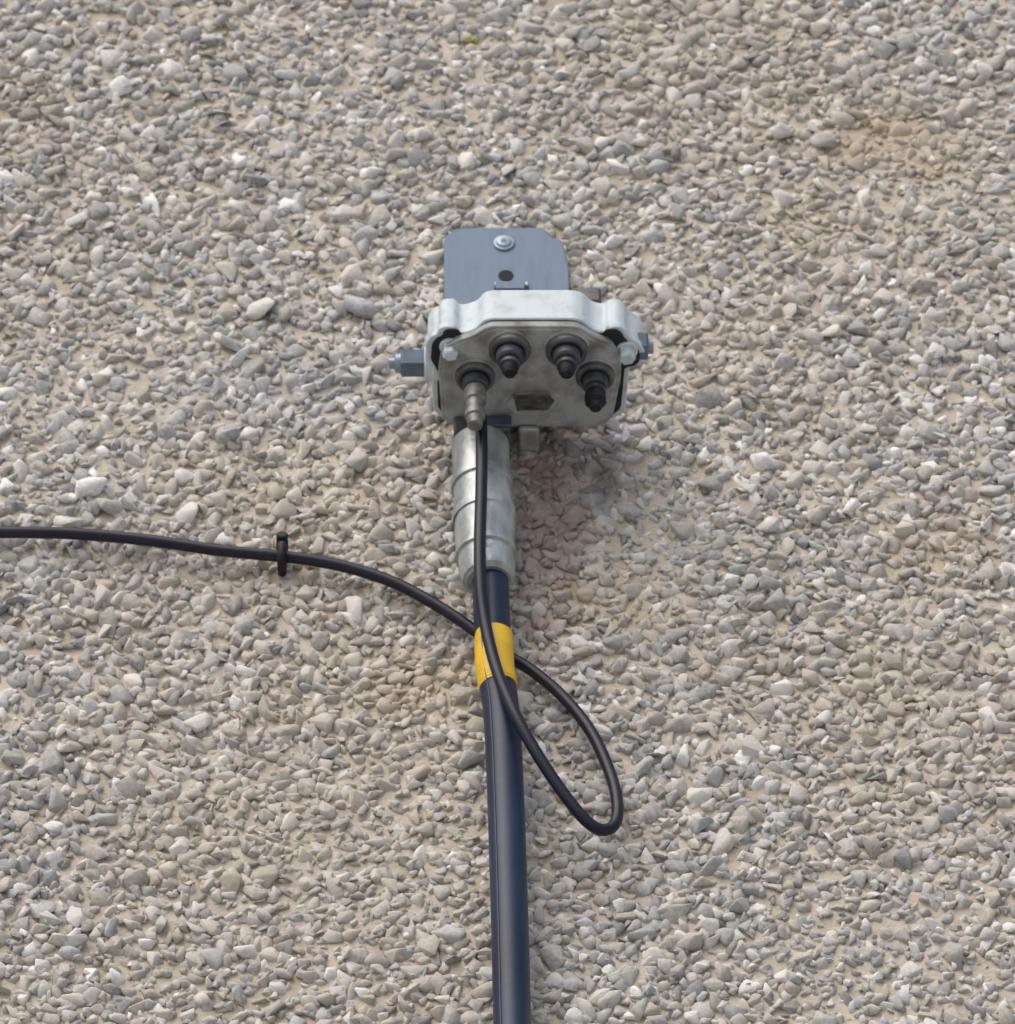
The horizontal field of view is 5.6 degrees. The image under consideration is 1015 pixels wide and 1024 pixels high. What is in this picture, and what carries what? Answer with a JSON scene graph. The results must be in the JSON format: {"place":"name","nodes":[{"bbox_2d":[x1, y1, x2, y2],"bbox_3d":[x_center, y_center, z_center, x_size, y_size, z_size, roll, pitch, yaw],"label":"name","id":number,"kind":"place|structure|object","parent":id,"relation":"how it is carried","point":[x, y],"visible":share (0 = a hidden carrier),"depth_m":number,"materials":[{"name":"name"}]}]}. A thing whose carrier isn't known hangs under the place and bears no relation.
{"place":"outdoors","nodes":[
{"label":"outdoors","id":0,"kind":"place"},
{"label":"ground","id":1,"kind":"structure","parent":0,"visible":0},
{"bbox_2d":[0,0,1014,1023],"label":"pebbledash wall","id":2,"kind":"structure","parent":1,"relation":"on","point":[615,546],"depth_m":8.00,"materials":[{"name":"beige concrete"}]},
{"bbox_2d":[276,531,287,576],"bbox_3d":[-0.172,0.031,7.946,0.009,0.031,0.024,0,-45,0],"label":"cable clip","id":3,"kind":"object","parent":2,"relation":"attached to","point":[281,542],"visible":1,"depth_m":7.94,"materials":[{"name":"black plastic"}]},
{"bbox_2d":[0,415,623,835],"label":"coaxial cable","id":4,"kind":"object","parent":2,"relation":"attached to","point":[572,707],"visible":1,"depth_m":7.89,"materials":[{"name":"black rubber"}]},
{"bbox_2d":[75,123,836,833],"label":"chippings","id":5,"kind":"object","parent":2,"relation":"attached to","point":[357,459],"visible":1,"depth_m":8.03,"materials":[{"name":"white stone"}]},
{"bbox_2d":[451,425,530,1023],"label":"conduit pipe","id":6,"kind":"object","parent":2,"relation":"attached to","point":[508,886],"visible":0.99,"depth_m":7.77,"materials":[{"name":"black plastic"}]},
{"bbox_2d":[0,0,1014,1023],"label":"chippings","id":7,"kind":"object","parent":2,"relation":"attached to","point":[213,936],"visible":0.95,"depth_m":7.99,"materials":[{"name":"beige stone"}]},
{"bbox_2d":[389,290,653,430],"bbox_3d":[0.010,-0.095,7.989,0.202,0.104,0.120,0,-45,0],"label":"cable tap box","id":8,"kind":"object","parent":2,"relation":"attached to","point":[554,358],"visible":1,"depth_m":7.97,"materials":[{"name":"metal"}]},
{"bbox_2d":[444,228,600,452],"bbox_3d":[0.011,-0.139,8.109,0.123,0.252,0.042,0,-45,0],"label":"bracket","id":9,"kind":"object","parent":2,"relation":"attached to","point":[479,263],"depth_m":8.17,"materials":[{"name":"metal"}]}
]}

